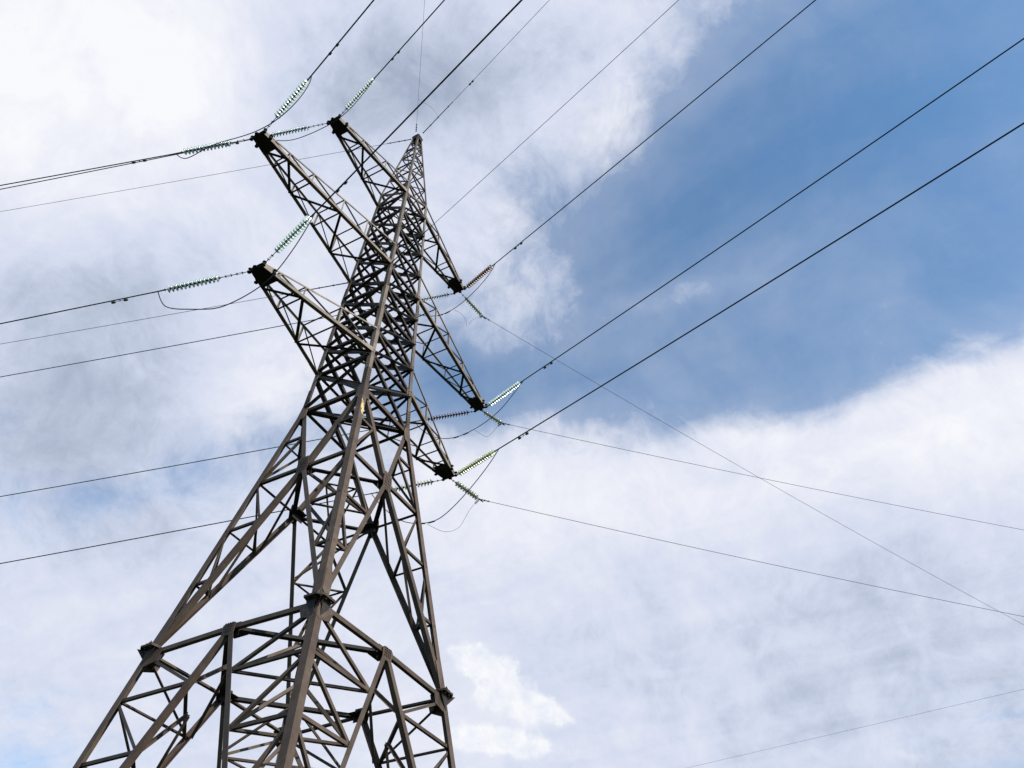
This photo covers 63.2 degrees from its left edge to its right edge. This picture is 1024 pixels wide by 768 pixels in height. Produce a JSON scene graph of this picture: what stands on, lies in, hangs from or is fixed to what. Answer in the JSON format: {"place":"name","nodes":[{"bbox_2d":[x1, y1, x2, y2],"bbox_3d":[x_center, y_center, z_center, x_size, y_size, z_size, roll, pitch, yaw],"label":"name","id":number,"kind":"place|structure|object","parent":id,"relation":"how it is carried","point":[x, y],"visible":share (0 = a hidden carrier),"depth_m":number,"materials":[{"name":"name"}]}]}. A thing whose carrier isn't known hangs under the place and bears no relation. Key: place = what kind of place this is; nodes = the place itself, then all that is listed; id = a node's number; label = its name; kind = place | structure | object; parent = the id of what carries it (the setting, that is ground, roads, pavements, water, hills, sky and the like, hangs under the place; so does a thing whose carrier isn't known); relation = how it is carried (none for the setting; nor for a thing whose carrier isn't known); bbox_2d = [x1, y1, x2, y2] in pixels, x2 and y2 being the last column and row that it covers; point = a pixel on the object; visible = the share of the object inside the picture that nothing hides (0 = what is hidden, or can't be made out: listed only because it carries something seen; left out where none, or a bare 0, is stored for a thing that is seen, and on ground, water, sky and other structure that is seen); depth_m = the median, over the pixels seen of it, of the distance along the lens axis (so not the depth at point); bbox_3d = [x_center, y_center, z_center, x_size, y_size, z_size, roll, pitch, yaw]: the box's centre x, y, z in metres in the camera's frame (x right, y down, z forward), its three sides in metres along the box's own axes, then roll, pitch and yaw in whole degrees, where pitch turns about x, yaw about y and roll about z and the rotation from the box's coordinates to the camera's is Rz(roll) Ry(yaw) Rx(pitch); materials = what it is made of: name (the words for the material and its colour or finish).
{"place":"outdoors","nodes":[
{"label":"outdoors","id":0,"kind":"place"},
{"bbox_2d":[0,0,1023,767],"label":"sky","id":1,"kind":"structure","parent":0,"point":[886,365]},
{"bbox_2d":[688,689,1022,767],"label":"distant wire","id":2,"kind":"object","parent":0,"point":[860,727],"visible":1,"depth_m":54.22,"materials":[{"name":"metal"}]},
{"bbox_3d":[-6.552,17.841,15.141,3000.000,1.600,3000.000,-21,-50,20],"label":"ground","id":3,"kind":"structure","parent":0,"visible":0},
{"bbox_2d":[73,114,487,767],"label":"transmission tower","id":4,"kind":"structure","parent":3,"relation":"on","point":[315,610],"depth_m":28.14,"materials":[{"name":"grey metal"}]},
{"bbox_2d":[2,282,347,343],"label":"fibre cable","id":5,"kind":"object","parent":4,"relation":"attached to","point":[333,285],"visible":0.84,"depth_m":37.77,"materials":[{"name":"metal"}]},
{"bbox_2d":[151,270,247,292],"bbox_3d":[-11.159,-3.637,29.753,3.510,0.281,0.284,-13,-47,-3],"label":"insulator string","id":6,"kind":"object","parent":4,"relation":"attached to","point":[192,283],"visible":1,"depth_m":29.68,"materials":[{"name":"glass"}]},
{"bbox_2d":[0,292,150,323],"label":"conductor wire","id":7,"kind":"object","parent":6,"relation":"attached to","point":[120,299],"visible":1,"depth_m":29.55,"materials":[{"name":"metal"}]},
{"bbox_2d":[157,213,314,309],"bbox_3d":[-9.633,-3.443,27.632,6.800,3.556,0.036,-19,-50,19],"label":"jumper wire","id":8,"kind":"object","parent":6,"relation":"hanging from","point":[253,290],"visible":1,"depth_m":26.51,"materials":[{"name":"metal"}]},
{"bbox_2d":[0,139,410,211],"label":"earth wire","id":9,"kind":"object","parent":4,"relation":"attached to","point":[203,176],"visible":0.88,"depth_m":48.67,"materials":[{"name":"metal"}]},
{"bbox_2d":[169,139,248,154],"bbox_3d":[-11.956,-9.389,32.965,3.265,0.281,0.284,-11,-47,-1],"label":"insulator string","id":10,"kind":"object","parent":4,"relation":"attached to","point":[200,148],"visible":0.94,"depth_m":32.91,"materials":[{"name":"glass"}]},
{"bbox_2d":[0,154,168,185],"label":"conductor wire","id":11,"kind":"object","parent":10,"relation":"attached to","point":[144,160],"visible":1,"depth_m":32.89,"materials":[{"name":"metal"}]},
{"bbox_2d":[175,75,311,158],"bbox_3d":[-10.388,-9.498,31.133,6.667,2.934,0.037,-20,-50,20],"label":"jumper wire","id":12,"kind":"object","parent":10,"relation":"hanging from","point":[254,131],"visible":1,"depth_m":30.08,"materials":[{"name":"metal"}]},
{"bbox_2d":[264,74,311,130],"bbox_3d":[-8.505,-10.813,31.856,0.284,0.281,3.438,36,-54,-28],"label":"insulator string","id":13,"kind":"object","parent":4,"relation":"attached to","point":[292,98],"visible":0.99,"depth_m":31.76,"materials":[{"name":"glass"}]},
{"bbox_2d":[312,0,373,74],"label":"conductor wire","id":14,"kind":"object","parent":13,"relation":"attached to","point":[337,44],"visible":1,"depth_m":30.13,"materials":[{"name":"metal"}]},
{"bbox_2d":[263,209,318,264],"bbox_3d":[-7.602,-5.056,28.620,0.284,0.281,3.445,36,-51,-28],"label":"insulator string","id":15,"kind":"object","parent":4,"relation":"attached to","point":[287,240],"visible":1,"depth_m":28.54,"materials":[{"name":"glass"}]},
{"bbox_2d":[315,0,522,212],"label":"conductor wire","id":16,"kind":"object","parent":15,"relation":"attached to","point":[345,182],"visible":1,"depth_m":24.74,"materials":[{"name":"metal"}]},
{"bbox_2d":[270,122,326,137],"bbox_3d":[-10.404,-11.998,39.437,3.355,0.281,0.284,-13,-47,-3],"label":"insulator string","id":17,"kind":"object","parent":4,"relation":"attached to","point":[292,130],"visible":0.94,"depth_m":39.37,"materials":[{"name":"glass"}]},
{"bbox_2d":[0,140,247,189],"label":"conductor wire","id":18,"kind":"object","parent":17,"relation":"attached to","point":[100,169],"visible":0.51,"depth_m":39.06,"materials":[{"name":"metal"}]},
{"bbox_2d":[277,75,377,140],"bbox_3d":[-8.969,-11.940,37.600,6.386,3.129,0.036,-19,-50,19],"label":"jumper wire","id":19,"kind":"object","parent":17,"relation":"hanging from","point":[332,122],"visible":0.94,"depth_m":36.54,"materials":[{"name":"metal"}]},
{"bbox_2d":[339,74,378,116],"bbox_3d":[-7.020,-13.368,38.412,0.284,0.281,3.162,36,-52,-28],"label":"insulator string","id":20,"kind":"object","parent":4,"relation":"attached to","point":[349,105],"visible":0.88,"depth_m":38.44,"materials":[{"name":"glass"}]},
{"bbox_2d":[377,0,444,74],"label":"conductor wire","id":21,"kind":"object","parent":20,"relation":"attached to","point":[392,58],"visible":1,"depth_m":36.45,"materials":[{"name":"metal"}]},
{"bbox_2d":[366,479,440,494],"bbox_3d":[-4.863,4.664,37.625,3.520,0.281,0.284,-11,-46,-2],"label":"insulator string","id":22,"kind":"object","parent":4,"relation":"attached to","point":[418,484],"visible":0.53,"depth_m":37.57,"materials":[{"name":"glass"}]},
{"bbox_2d":[0,494,365,563],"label":"conductor wire","id":23,"kind":"object","parent":22,"relation":"attached to","point":[147,536],"visible":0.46,"depth_m":37.42,"materials":[{"name":"metal"}]},
{"bbox_2d":[372,449,498,523],"bbox_3d":[-3.481,4.775,35.735,6.446,3.007,0.068,-18,-49,18],"label":"jumper wire","id":24,"kind":"object","parent":22,"relation":"hanging from","point":[458,501],"visible":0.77,"depth_m":34.95,"materials":[{"name":"metal"}]},
{"bbox_2d":[415,0,424,131],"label":"earth wire","id":25,"kind":"object","parent":4,"relation":"attached to","point":[419,78],"visible":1,"depth_m":46.17,"materials":[{"name":"metal"}]},
{"bbox_2d":[403,292,451,302],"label":"insulator string","id":26,"kind":"object","parent":4,"relation":"attached to","point":[434,297],"visible":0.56,"depth_m":46.30,"materials":[{"name":"glass"}]},
{"bbox_2d":[1,305,391,376],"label":"conductor wire","id":27,"kind":"object","parent":26,"relation":"attached to","point":[165,347],"visible":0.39,"depth_m":46.14,"materials":[{"name":"metal"}]},
{"bbox_2d":[412,410,473,421],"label":"insulator string","id":28,"kind":"object","parent":4,"relation":"attached to","point":[450,415],"visible":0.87,"depth_m":43.32,"materials":[{"name":"glass"}]},
{"bbox_2d":[0,423,404,496],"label":"conductor wire","id":29,"kind":"object","parent":28,"relation":"attached to","point":[168,466],"visible":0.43,"depth_m":43.22,"materials":[{"name":"metal"}]},
{"bbox_2d":[415,380,523,438],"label":"jumper wire","id":30,"kind":"object","parent":28,"relation":"hanging from","point":[478,426],"visible":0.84,"depth_m":40.94,"materials":[{"name":"metal"}]},
{"bbox_2d":[450,479,482,501],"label":"insulator string","id":31,"kind":"object","parent":4,"relation":"attached to","point":[461,487],"visible":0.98,"depth_m":37.90,"materials":[{"name":"glass"}]},
{"bbox_2d":[427,499,478,531],"bbox_3d":[-2.524,5.563,36.459,0.080,3.014,2.894,-33,-55,29],"label":"branch lead","id":32,"kind":"object","parent":31,"relation":"hanging from","point":[477,500],"visible":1,"depth_m":36.36,"materials":[{"name":"metal"}]},
{"bbox_2d":[479,498,1023,616],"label":"branch wire","id":33,"kind":"object","parent":31,"relation":"attached to","point":[740,557],"visible":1,"depth_m":39.96,"materials":[{"name":"metal"}]},
{"bbox_2d":[460,292,484,318],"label":"insulator string","id":34,"kind":"object","parent":4,"relation":"attached to","point":[473,306],"visible":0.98,"depth_m":46.60,"materials":[{"name":"glass"}]},
{"bbox_2d":[482,315,1023,624],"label":"branch wire","id":35,"kind":"object","parent":34,"relation":"attached to","point":[734,463],"visible":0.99,"depth_m":52.57,"materials":[{"name":"metal"}]},
{"bbox_2d":[456,446,502,475],"bbox_3d":[-1.438,3.379,36.546,0.284,0.281,3.099,34,-50,-27],"label":"insulator string","id":36,"kind":"object","parent":4,"relation":"attached to","point":[476,462],"visible":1,"depth_m":36.59,"materials":[{"name":"glass"}]},
{"bbox_2d":[501,122,1023,446],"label":"conductor wire","id":37,"kind":"object","parent":36,"relation":"attached to","point":[527,433],"visible":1,"depth_m":28.07,"materials":[{"name":"metal"}]},
{"bbox_2d":[466,261,497,287],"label":"insulator string","id":38,"kind":"object","parent":4,"relation":"attached to","point":[479,276],"visible":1,"depth_m":45.44,"materials":[{"name":"glass"}]},
{"bbox_2d":[415,264,494,315],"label":"jumper wire","id":39,"kind":"object","parent":38,"relation":"hanging from","point":[466,298],"visible":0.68,"depth_m":43.72,"materials":[{"name":"metal"}]},
{"bbox_2d":[498,0,815,260],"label":"conductor wire","id":40,"kind":"object","parent":38,"relation":"attached to","point":[520,243],"visible":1,"depth_m":38.70,"materials":[{"name":"metal"}]},
{"bbox_2d":[422,6,543,133],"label":"earth wire","id":41,"kind":"object","parent":4,"relation":"attached to","point":[472,81],"visible":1,"depth_m":46.41,"materials":[{"name":"metal"}]},
{"bbox_2d":[481,410,504,425],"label":"insulator string","id":42,"kind":"object","parent":4,"relation":"attached to","point":[493,417],"visible":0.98,"depth_m":43.49,"materials":[{"name":"glass"}]},
{"bbox_2d":[502,422,1021,529],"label":"branch wire","id":43,"kind":"object","parent":42,"relation":"attached to","point":[757,477],"visible":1,"depth_m":45.22,"materials":[{"name":"metal"}]},
{"bbox_2d":[487,378,526,406],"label":"insulator string","id":44,"kind":"object","parent":4,"relation":"attached to","point":[501,396],"visible":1,"depth_m":42.35,"materials":[{"name":"glass"}]},
{"bbox_2d":[525,38,1023,379],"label":"conductor wire","id":45,"kind":"object","parent":44,"relation":"attached to","point":[549,363],"visible":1,"depth_m":33.23,"materials":[{"name":"metal"}]},
{"bbox_2d":[391,0,678,262],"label":"fibre cable","id":46,"kind":"object","parent":4,"relation":"attached to","point":[523,142],"visible":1,"depth_m":32.56,"materials":[{"name":"metal"}]}
]}

